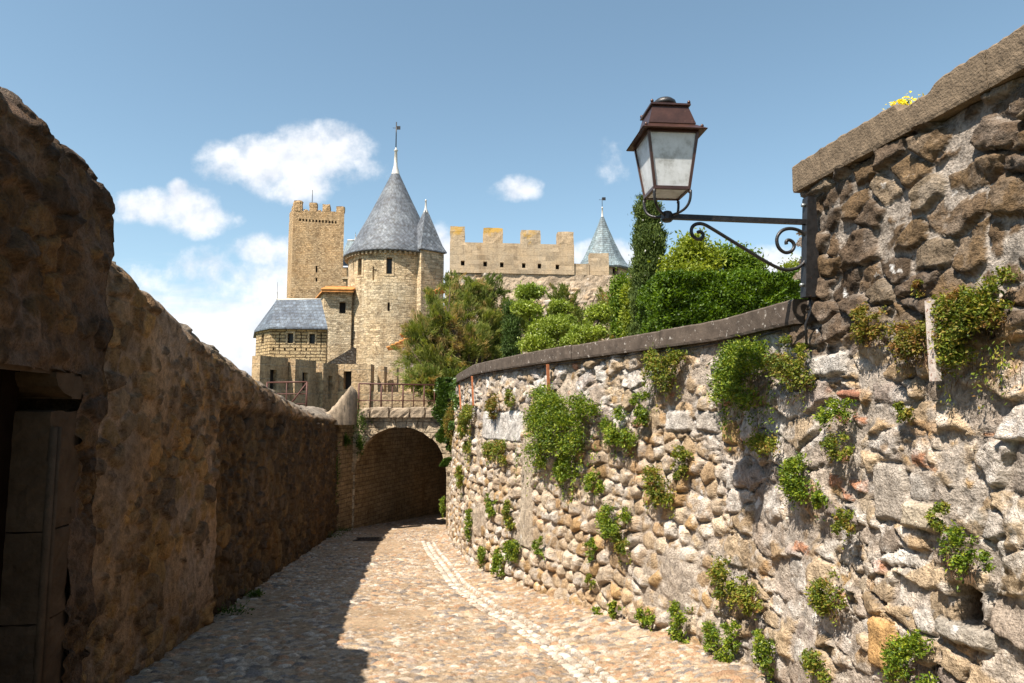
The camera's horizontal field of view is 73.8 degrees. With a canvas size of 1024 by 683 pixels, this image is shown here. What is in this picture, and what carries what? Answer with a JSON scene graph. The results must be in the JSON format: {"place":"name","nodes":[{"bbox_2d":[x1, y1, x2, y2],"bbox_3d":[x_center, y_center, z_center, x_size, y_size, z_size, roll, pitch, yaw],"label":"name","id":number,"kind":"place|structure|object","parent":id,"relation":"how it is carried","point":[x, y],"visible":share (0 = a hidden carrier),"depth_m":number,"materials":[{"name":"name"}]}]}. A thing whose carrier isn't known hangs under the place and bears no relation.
{"place":"outdoors","nodes":[
{"label":"outdoors","id":0,"kind":"place"},
{"bbox_2d":[287,190,344,298],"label":"square keep","id":1,"kind":"structure","parent":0,"point":[315,249],"depth_m":73.69,"materials":[{"name":"stone"}]},
{"bbox_2d":[343,232,355,268],"bbox_3d":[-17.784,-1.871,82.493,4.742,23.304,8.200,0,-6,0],"label":"slate roof","id":2,"kind":"structure","parent":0,"point":[349,243],"depth_m":82.53,"materials":[{"name":"stone"}]},
{"bbox_2d":[124,512,775,682],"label":"lane","id":3,"kind":"structure","parent":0,"point":[393,606],"depth_m":6.32,"materials":[{"name":"beige stone"}]},
{"bbox_2d":[0,87,114,682],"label":"doorway wall","id":4,"kind":"structure","parent":3,"relation":"on","point":[57,212],"depth_m":3.87,"materials":[{"name":"stone"}]},
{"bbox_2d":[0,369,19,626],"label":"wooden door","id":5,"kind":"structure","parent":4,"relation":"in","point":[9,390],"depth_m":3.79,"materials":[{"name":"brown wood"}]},
{"bbox_2d":[17,261,357,682],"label":"lane wall","id":6,"kind":"structure","parent":3,"relation":"on","point":[216,474],"depth_m":6.04,"materials":[{"name":"brown stone"}]},
{"bbox_2d":[266,381,307,406],"bbox_3d":[-5.551,1.395,16.701,1.222,0.839,0.134,-2,-6,20],"label":"metal railing","id":7,"kind":"object","parent":6,"relation":"attached to","point":[306,385],"visible":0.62,"depth_m":16.62,"materials":[{"name":"grey metal"}]},
{"bbox_2d":[213,597,254,616],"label":"weed","id":8,"kind":"object","parent":3,"relation":"on","point":[223,611],"visible":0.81,"depth_m":7.23,"materials":[{"name":"green plant"}]},
{"bbox_2d":[244,588,264,597],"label":"weed","id":9,"kind":"object","parent":3,"relation":"on","point":[258,592],"visible":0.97,"depth_m":8.20,"materials":[{"name":"green plant"}]},
{"bbox_2d":[353,537,385,540],"bbox_3d":[-2.978,4.134,14.257,0.610,0.022,0.380,0,-6,0],"label":"drain grate","id":10,"kind":"object","parent":3,"relation":"on","point":[369,538],"visible":0.99,"depth_m":14.30,"materials":[{"name":"black metal"}]},
{"bbox_2d":[352,407,450,528],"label":"arch bridge","id":11,"kind":"structure","parent":3,"relation":"on","point":[383,420],"depth_m":16.85,"materials":[{"name":"stone"}]},
{"bbox_2d":[353,427,366,459],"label":"weed","id":12,"kind":"object","parent":11,"relation":"attached to","point":[360,444],"visible":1,"depth_m":16.72,"materials":[{"name":"green plant"}]},
{"bbox_2d":[352,404,371,445],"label":"weed","id":13,"kind":"object","parent":11,"relation":"attached to","point":[360,419],"visible":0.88,"depth_m":16.73,"materials":[{"name":"green plant"}]},
{"bbox_2d":[358,383,434,409],"bbox_3d":[-2.873,1.491,17.991,2.398,0.759,0.044,3,-6,-28],"label":"metal railing","id":14,"kind":"object","parent":11,"relation":"on","point":[392,400],"visible":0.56,"depth_m":17.87,"materials":[{"name":"brown metal"}]},
{"bbox_2d":[421,541,619,682],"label":"gutter","id":15,"kind":"object","parent":3,"relation":"on","point":[571,665],"visible":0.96,"depth_m":6.69,"materials":[{"name":"stone"}]},
{"bbox_2d":[0,0,1023,376],"label":"sky","id":16,"kind":"structure","parent":0,"point":[203,123],"materials":[{"name":"blue"}]},
{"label":"garden ground","id":17,"kind":"structure","parent":0,"visible":0},
{"bbox_2d":[252,356,435,409],"bbox_3d":[-5.202,4.258,22.478,7.291,7.190,2.360,4,-7,-34],"label":"battlement","id":18,"kind":"object","parent":17,"relation":"on","point":[329,385],"visible":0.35,"depth_m":22.20,"materials":[{"name":"stone"}]},
{"bbox_2d":[327,410,445,530],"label":"passage wall","id":19,"kind":"structure","parent":17,"relation":"on","point":[400,473],"depth_m":18.74,"materials":[{"name":"stone"}]},
{"bbox_2d":[398,363,468,406],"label":"tamarisk shrub","id":20,"kind":"object","parent":17,"relation":"on","point":[432,378],"visible":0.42,"depth_m":19.07,"materials":[{"name":"green plant"}]},
{"bbox_2d":[388,272,503,392],"bbox_3d":[-1.659,-0.052,20.761,4.130,4.594,2.816,5,-8,-43],"label":"tamarisk tree","id":21,"kind":"object","parent":17,"relation":"on","point":[468,342],"visible":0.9,"depth_m":20.46,"materials":[{"name":"green plant"}]},
{"bbox_2d":[435,268,472,357],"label":"tamarisk shrub","id":22,"kind":"object","parent":17,"relation":"on","point":[447,277],"visible":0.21,"depth_m":26.24,"materials":[{"name":"green plant"}]},
{"bbox_2d":[462,275,505,360],"bbox_3d":[-0.781,-0.205,22.101,2.030,4.056,1.320,0,-6,0],"label":"tamarisk shrub","id":23,"kind":"object","parent":17,"relation":"on","point":[479,289],"visible":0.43,"depth_m":22.06,"materials":[{"name":"green plant"}]},
{"bbox_2d":[475,272,512,363],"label":"tamarisk shrub","id":24,"kind":"object","parent":17,"relation":"on","point":[492,282],"visible":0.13,"depth_m":24.26,"materials":[{"name":"green plant"}]},
{"bbox_2d":[496,299,523,357],"bbox_3d":[0.029,0.137,19.080,0.953,2.772,0.875,0,-6,0],"label":"slim cypress","id":25,"kind":"object","parent":17,"relation":"on","point":[512,332],"visible":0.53,"depth_m":19.00,"materials":[{"name":"green plant"}]},
{"bbox_2d":[445,226,627,356],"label":"curtain wall","id":26,"kind":"structure","parent":17,"relation":"on","point":[530,257],"depth_m":46.25,"materials":[{"name":"stone"}]},
{"bbox_2d":[509,280,581,353],"bbox_3d":[0.798,-0.489,15.481,1.765,1.873,1.472,2,-6,-24],"label":"topiary tree","id":27,"kind":"object","parent":17,"relation":"on","point":[549,330],"visible":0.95,"depth_m":15.23,"materials":[{"name":"green plant"}]},
{"bbox_2d":[502,289,608,352],"bbox_3d":[1.471,-0.021,22.514,3.695,3.789,1.779,0,-6,0],"label":"tamarisk shrub","id":28,"kind":"object","parent":17,"relation":"on","point":[524,322],"visible":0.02,"depth_m":22.47,"materials":[{"name":"green plant"}]},
{"bbox_2d":[545,282,586,346],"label":"tamarisk shrub","id":29,"kind":"object","parent":17,"relation":"on","point":[564,293],"visible":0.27,"depth_m":20.08,"materials":[{"name":"green plant"}]},
{"bbox_2d":[558,301,614,346],"bbox_3d":[1.573,-0.270,14.413,0.909,1.257,1.277,-5,-8,43],"label":"topiary tree","id":30,"kind":"object","parent":17,"relation":"on","point":[595,315],"visible":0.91,"depth_m":14.32,"materials":[{"name":"green plant"}]},
{"bbox_2d":[592,285,615,339],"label":"tamarisk shrub","id":31,"kind":"object","parent":17,"relation":"on","point":[602,295],"visible":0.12,"depth_m":22.09,"materials":[{"name":"green plant"}]},
{"bbox_2d":[580,197,630,274],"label":"pointed tower","id":32,"kind":"structure","parent":17,"relation":"on","point":[602,241],"depth_m":60.01,"materials":[{"name":"stone"}]},
{"bbox_2d":[600,267,631,338],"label":"leafy bush","id":33,"kind":"object","parent":17,"relation":"on","point":[615,284],"visible":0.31,"depth_m":16.04,"materials":[{"name":"green plant"}]},
{"bbox_2d":[613,275,633,337],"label":"leafy bush","id":34,"kind":"object","parent":17,"relation":"on","point":[625,316],"visible":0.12,"depth_m":13.88,"materials":[{"name":"green plant"}]},
{"bbox_2d":[625,190,673,335],"bbox_3d":[2.648,-1.189,13.174,0.927,3.713,0.930,-5,-7,39],"label":"column cypress","id":35,"kind":"object","parent":17,"relation":"on","point":[649,237],"depth_m":13.07,"materials":[{"name":"green plant"}]},
{"bbox_2d":[647,227,733,274],"bbox_3d":[3.182,-0.617,12.118,1.433,2.894,1.342,5,-8,-42],"label":"round shrub","id":36,"kind":"object","parent":17,"relation":"on","point":[688,253],"visible":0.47,"depth_m":12.03,"materials":[{"name":"green plant"}]},
{"bbox_2d":[635,268,807,333],"bbox_3d":[3.784,-0.127,9.557,3.945,1.680,1.658,0,-6,0],"label":"clipped hedge","id":37,"kind":"object","parent":17,"relation":"on","point":[668,299],"visible":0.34,"depth_m":8.94,"materials":[{"name":"green plant"}]},
{"bbox_2d":[447,25,1023,682],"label":"rubble wall","id":38,"kind":"structure","parent":17,"relation":"on","point":[927,189],"depth_m":4.07,"materials":[{"name":"stone"}]},
{"bbox_2d":[439,496,446,520],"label":"wall tuft","id":39,"kind":"object","parent":38,"relation":"attached to","point":[442,509],"visible":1,"depth_m":16.31,"materials":[{"name":"green plant"}]},
{"bbox_2d":[431,377,459,466],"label":"hanging ivy","id":40,"kind":"object","parent":38,"relation":"hanging from","point":[446,394],"visible":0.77,"depth_m":16.45,"materials":[{"name":"green plant"}]},
{"bbox_2d":[442,400,453,453],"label":"wall tuft","id":41,"kind":"object","parent":38,"relation":"attached to","point":[447,418],"visible":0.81,"depth_m":15.57,"materials":[{"name":"green plant"}]},
{"bbox_2d":[454,465,463,497],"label":"wall tuft","id":42,"kind":"object","parent":38,"relation":"attached to","point":[459,477],"visible":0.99,"depth_m":11.98,"materials":[{"name":"green plant"}]},
{"bbox_2d":[455,403,475,470],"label":"wall tuft","id":43,"kind":"object","parent":38,"relation":"attached to","point":[463,417],"visible":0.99,"depth_m":11.17,"materials":[{"name":"green plant"}]},
{"bbox_2d":[462,508,472,541],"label":"wall tuft","id":44,"kind":"object","parent":38,"relation":"attached to","point":[468,525],"visible":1,"depth_m":10.69,"materials":[{"name":"green plant"}]},
{"bbox_2d":[476,546,485,570],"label":"wall tuft","id":45,"kind":"object","parent":38,"relation":"attached to","point":[481,552],"visible":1,"depth_m":9.91,"materials":[{"name":"green plant"}]},
{"bbox_2d":[484,493,497,517],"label":"wall tuft","id":46,"kind":"object","parent":38,"relation":"attached to","point":[489,510],"visible":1,"depth_m":9.68,"materials":[{"name":"green plant"}]},
{"bbox_2d":[484,393,499,420],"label":"wall tuft","id":47,"kind":"object","parent":38,"relation":"attached to","point":[490,405],"visible":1,"depth_m":9.88,"materials":[{"name":"green plant"}]},
{"bbox_2d":[481,438,507,466],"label":"wall tuft","id":48,"kind":"object","parent":38,"relation":"attached to","point":[495,448],"visible":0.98,"depth_m":9.57,"materials":[{"name":"green plant"}]},
{"bbox_2d":[489,546,504,579],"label":"wall tuft","id":49,"kind":"object","parent":38,"relation":"attached to","point":[497,559],"visible":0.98,"depth_m":9.14,"materials":[{"name":"green plant"}]},
{"bbox_2d":[501,497,515,530],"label":"wall tuft","id":50,"kind":"object","parent":38,"relation":"attached to","point":[507,506],"visible":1,"depth_m":8.99,"materials":[{"name":"green plant"}]},
{"bbox_2d":[504,388,515,410],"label":"wall tuft","id":51,"kind":"object","parent":38,"relation":"attached to","point":[508,394],"visible":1,"depth_m":9.33,"materials":[{"name":"green plant"}]},
{"bbox_2d":[502,538,521,563],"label":"wall tuft","id":52,"kind":"object","parent":38,"relation":"attached to","point":[510,554],"visible":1,"depth_m":8.74,"materials":[{"name":"green plant"}]},
{"bbox_2d":[531,536,544,559],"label":"wall tuft","id":53,"kind":"object","parent":38,"relation":"attached to","point":[536,546],"visible":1,"depth_m":8.09,"materials":[{"name":"green plant"}]},
{"bbox_2d":[511,380,601,508],"bbox_3d":[0.412,1.151,7.921,0.414,1.422,2.023,3,-6,-25],"label":"wall tuft","id":54,"kind":"object","parent":38,"relation":"attached to","point":[540,409],"visible":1,"depth_m":7.71,"materials":[{"name":"green plant"}]},
{"bbox_2d":[550,451,580,504],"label":"wall tuft","id":55,"kind":"object","parent":38,"relation":"attached to","point":[562,462],"visible":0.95,"depth_m":7.64,"materials":[{"name":"green plant"}]},
{"bbox_2d":[582,537,597,564],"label":"wall tuft","id":56,"kind":"object","parent":38,"relation":"attached to","point":[589,543],"visible":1,"depth_m":7.11,"materials":[{"name":"green plant"}]},
{"bbox_2d":[584,573,596,589],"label":"wall tuft","id":57,"kind":"object","parent":38,"relation":"attached to","point":[588,577],"visible":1,"depth_m":7.07,"materials":[{"name":"green plant"}]},
{"bbox_2d":[581,471,606,495],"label":"wall tuft","id":58,"kind":"object","parent":38,"relation":"attached to","point":[588,483],"visible":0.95,"depth_m":7.15,"materials":[{"name":"green plant"}]},
{"bbox_2d":[593,500,632,544],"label":"wall tuft","id":59,"kind":"object","parent":38,"relation":"attached to","point":[606,526],"visible":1,"depth_m":6.77,"materials":[{"name":"green plant"}]},
{"bbox_2d":[607,600,624,619],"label":"wall tuft","id":60,"kind":"object","parent":38,"relation":"attached to","point":[612,606],"visible":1,"depth_m":6.61,"materials":[{"name":"green plant"}]},
{"bbox_2d":[597,405,638,461],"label":"wall tuft","id":61,"kind":"object","parent":38,"relation":"attached to","point":[611,435],"visible":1,"depth_m":6.78,"materials":[{"name":"green plant"}]},
{"bbox_2d":[612,533,631,566],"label":"wall tuft","id":62,"kind":"object","parent":38,"relation":"attached to","point":[619,548],"visible":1,"depth_m":6.60,"materials":[{"name":"green plant"}]},
{"bbox_2d":[628,391,652,426],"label":"wall tuft","id":63,"kind":"object","parent":38,"relation":"attached to","point":[641,414],"visible":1,"depth_m":6.46,"materials":[{"name":"green plant"}]},
{"bbox_2d":[634,606,655,631],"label":"wall tuft","id":64,"kind":"object","parent":38,"relation":"attached to","point":[646,620],"visible":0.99,"depth_m":6.16,"materials":[{"name":"green plant"}]},
{"bbox_2d":[638,464,676,518],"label":"wall tuft","id":65,"kind":"object","parent":38,"relation":"attached to","point":[654,492],"visible":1,"depth_m":6.11,"materials":[{"name":"green plant"}]},
{"bbox_2d":[640,344,692,411],"bbox_3d":[1.356,0.316,6.219,0.251,0.652,0.679,3,-6,-25],"label":"wall tuft","id":66,"kind":"object","parent":38,"relation":"attached to","point":[653,363],"visible":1,"depth_m":6.17,"materials":[{"name":"green plant"}]},
{"bbox_2d":[666,599,693,643],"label":"wall tuft","id":67,"kind":"object","parent":38,"relation":"attached to","point":[672,629],"visible":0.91,"depth_m":5.72,"materials":[{"name":"green plant"}]},
{"bbox_2d":[670,445,693,480],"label":"wall tuft","id":68,"kind":"object","parent":38,"relation":"attached to","point":[682,454],"visible":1,"depth_m":5.90,"materials":[{"name":"green plant"}]},
{"bbox_2d":[699,620,736,662],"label":"wall tuft","id":69,"kind":"object","parent":38,"relation":"attached to","point":[710,631],"visible":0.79,"depth_m":5.24,"materials":[{"name":"green plant"}]},
{"bbox_2d":[626,96,819,343],"bbox_3d":[1.380,-0.778,4.349,1.210,1.575,0.409,0,-6,-5],"label":"wall lantern","id":70,"kind":"object","parent":38,"relation":"attached to","point":[663,146],"depth_m":4.30,"materials":[{"name":"brown metal"}]},
{"bbox_2d":[705,555,744,611],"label":"wall tuft","id":71,"kind":"object","parent":38,"relation":"attached to","point":[718,571],"visible":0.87,"depth_m":5.23,"materials":[{"name":"green plant"}]},
{"bbox_2d":[719,619,741,657],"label":"wall tuft","id":72,"kind":"object","parent":38,"relation":"attached to","point":[728,640],"visible":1,"depth_m":5.12,"materials":[{"name":"green plant"}]},
{"bbox_2d":[703,334,777,456],"bbox_3d":[1.690,0.398,5.175,0.347,0.910,0.989,1,-6,-7],"label":"wall tuft","id":73,"kind":"object","parent":38,"relation":"attached to","point":[736,359],"visible":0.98,"depth_m":5.08,"materials":[{"name":"green plant"}]},
{"bbox_2d":[734,573,763,619],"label":"wall tuft","id":74,"kind":"object","parent":38,"relation":"attached to","point":[747,604],"visible":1,"depth_m":4.88,"materials":[{"name":"green plant"}]},
{"bbox_2d":[743,431,782,457],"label":"wall tuft","id":75,"kind":"object","parent":38,"relation":"attached to","point":[761,441],"visible":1,"depth_m":4.80,"materials":[{"name":"green plant"}]},
{"bbox_2d":[749,628,777,682],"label":"wall tuft","id":76,"kind":"object","parent":38,"relation":"attached to","point":[762,648],"visible":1,"depth_m":4.59,"materials":[{"name":"green plant"}]},
{"bbox_2d":[763,334,817,411],"bbox_3d":[1.819,0.205,4.550,0.189,0.534,0.516,1,-6,-12],"label":"wall tuft","id":77,"kind":"object","parent":38,"relation":"attached to","point":[780,367],"visible":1,"depth_m":4.48,"materials":[{"name":"green plant"}]},
{"bbox_2d":[775,451,824,520],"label":"wall tuft","id":78,"kind":"object","parent":38,"relation":"attached to","point":[794,488],"visible":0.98,"depth_m":4.36,"materials":[{"name":"green plant"}]},
{"bbox_2d":[798,647,832,682],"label":"wall tuft","id":79,"kind":"object","parent":38,"relation":"attached to","point":[810,661],"visible":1,"depth_m":4.06,"materials":[{"name":"green plant"}]},
{"bbox_2d":[810,488,831,509],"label":"wall tuft","id":80,"kind":"object","parent":38,"relation":"attached to","point":[816,496],"visible":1,"depth_m":4.15,"materials":[{"name":"green plant"}]},
{"bbox_2d":[803,566,849,626],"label":"wall tuft","id":81,"kind":"object","parent":38,"relation":"attached to","point":[819,598],"visible":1,"depth_m":4.02,"materials":[{"name":"green plant"}]},
{"bbox_2d":[812,396,856,431],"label":"wall tuft","id":82,"kind":"object","parent":38,"relation":"attached to","point":[823,415],"visible":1,"depth_m":4.02,"materials":[{"name":"green plant"}]},
{"bbox_2d":[819,431,854,462],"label":"wall tuft","id":83,"kind":"object","parent":38,"relation":"attached to","point":[829,442],"visible":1,"depth_m":4.01,"materials":[{"name":"green plant"}]},
{"bbox_2d":[829,506,855,549],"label":"wall tuft","id":84,"kind":"object","parent":38,"relation":"attached to","point":[840,517],"visible":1,"depth_m":3.88,"materials":[{"name":"green plant"}]},
{"bbox_2d":[849,301,890,348],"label":"wall tuft","id":85,"kind":"object","parent":38,"relation":"attached to","point":[860,312],"visible":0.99,"depth_m":3.81,"materials":[{"name":"green plant"}]},
{"bbox_2d":[892,401,913,424],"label":"wall tuft","id":86,"kind":"object","parent":38,"relation":"attached to","point":[903,414],"visible":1,"depth_m":3.55,"materials":[{"name":"green plant"}]},
{"bbox_2d":[885,91,923,108],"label":"flower clump","id":87,"kind":"object","parent":38,"relation":"on","point":[903,102],"visible":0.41,"depth_m":3.80,"materials":[{"name":"yellow plant"}]},
{"bbox_2d":[884,319,927,376],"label":"wall tuft","id":88,"kind":"object","parent":38,"relation":"attached to","point":[912,346],"visible":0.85,"depth_m":3.49,"materials":[{"name":"green plant"}]},
{"bbox_2d":[878,628,938,682],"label":"wall tuft","id":89,"kind":"object","parent":38,"relation":"attached to","point":[911,644],"visible":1,"depth_m":3.34,"materials":[{"name":"green plant"}]},
{"bbox_2d":[910,279,925,297],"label":"wall tuft","id":90,"kind":"object","parent":38,"relation":"attached to","point":[915,284],"visible":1,"depth_m":3.50,"materials":[{"name":"green plant"}]},
{"bbox_2d":[921,499,954,536],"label":"wall tuft","id":91,"kind":"object","parent":38,"relation":"attached to","point":[937,524],"visible":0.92,"depth_m":3.23,"materials":[{"name":"green plant"}]},
{"bbox_2d":[934,521,978,591],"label":"wall tuft","id":92,"kind":"object","parent":38,"relation":"attached to","point":[966,558],"visible":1,"depth_m":3.10,"materials":[{"name":"green plant"}]},
{"bbox_2d":[925,265,1023,413],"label":"wall tuft","id":93,"kind":"object","parent":38,"relation":"attached to","point":[952,307],"visible":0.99,"depth_m":3.10,"materials":[{"name":"green plant"}]},
{"bbox_2d":[976,549,995,573],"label":"wall tuft","id":94,"kind":"object","parent":38,"relation":"attached to","point":[983,556],"visible":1,"depth_m":2.99,"materials":[{"name":"green plant"}]},
{"bbox_2d":[711,239,771,273],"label":"round shrub","id":95,"kind":"object","parent":17,"relation":"on","point":[742,259],"visible":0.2,"depth_m":12.63,"materials":[{"name":"green plant"}]},
{"bbox_2d":[770,252,800,284],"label":"round shrub","id":96,"kind":"object","parent":17,"relation":"on","point":[791,264],"visible":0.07,"depth_m":13.15,"materials":[{"name":"green plant"}]},
{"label":"castle mound","id":97,"kind":"structure","parent":0,"visible":0},
{"bbox_2d":[253,282,356,363],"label":"slate roofed gatehouse","id":98,"kind":"object","parent":97,"relation":"on","point":[292,328],"visible":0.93,"depth_m":42.46,"materials":[{"name":"stone"}]},
{"bbox_2d":[286,331,294,342],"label":"window","id":99,"kind":"structure","parent":98,"relation":"in","point":[291,336],"depth_m":42.35,"materials":[{"name":"beige stone"}]},
{"bbox_2d":[307,332,316,343],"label":"window","id":100,"kind":"structure","parent":98,"relation":"in","point":[313,335],"depth_m":42.68,"materials":[{"name":"beige stone"}]},
{"bbox_2d":[315,286,355,362],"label":"tiled house","id":101,"kind":"structure","parent":97,"relation":"on","point":[337,303],"depth_m":49.55,"materials":[{"name":"stone"}]},
{"bbox_2d":[342,268,347,285],"bbox_3d":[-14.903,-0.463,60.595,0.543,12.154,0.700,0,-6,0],"label":"chimney","id":102,"kind":"object","parent":97,"relation":"on","point":[344,276],"visible":0.16,"depth_m":60.90,"materials":[{"name":"stone"}]},
{"bbox_2d":[343,122,446,391],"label":"round tower","id":103,"kind":"structure","parent":97,"relation":"on","point":[393,257],"depth_m":49.71,"materials":[{"name":"stone"}]},
{"bbox_2d":[356,256,363,277],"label":"window","id":104,"kind":"structure","parent":103,"relation":"in","point":[362,257],"depth_m":49.92,"materials":[{"name":"beige stone"}]},
{"bbox_2d":[384,256,393,275],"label":"window","id":105,"kind":"structure","parent":103,"relation":"in","point":[390,262],"depth_m":49.40,"materials":[{"name":"beige stone"}]},
{"bbox_2d":[386,288,444,368],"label":"lean to roof","id":106,"kind":"object","parent":97,"relation":"on","point":[400,342],"visible":0.12,"depth_m":40.18,"materials":[{"name":"orange tile"}]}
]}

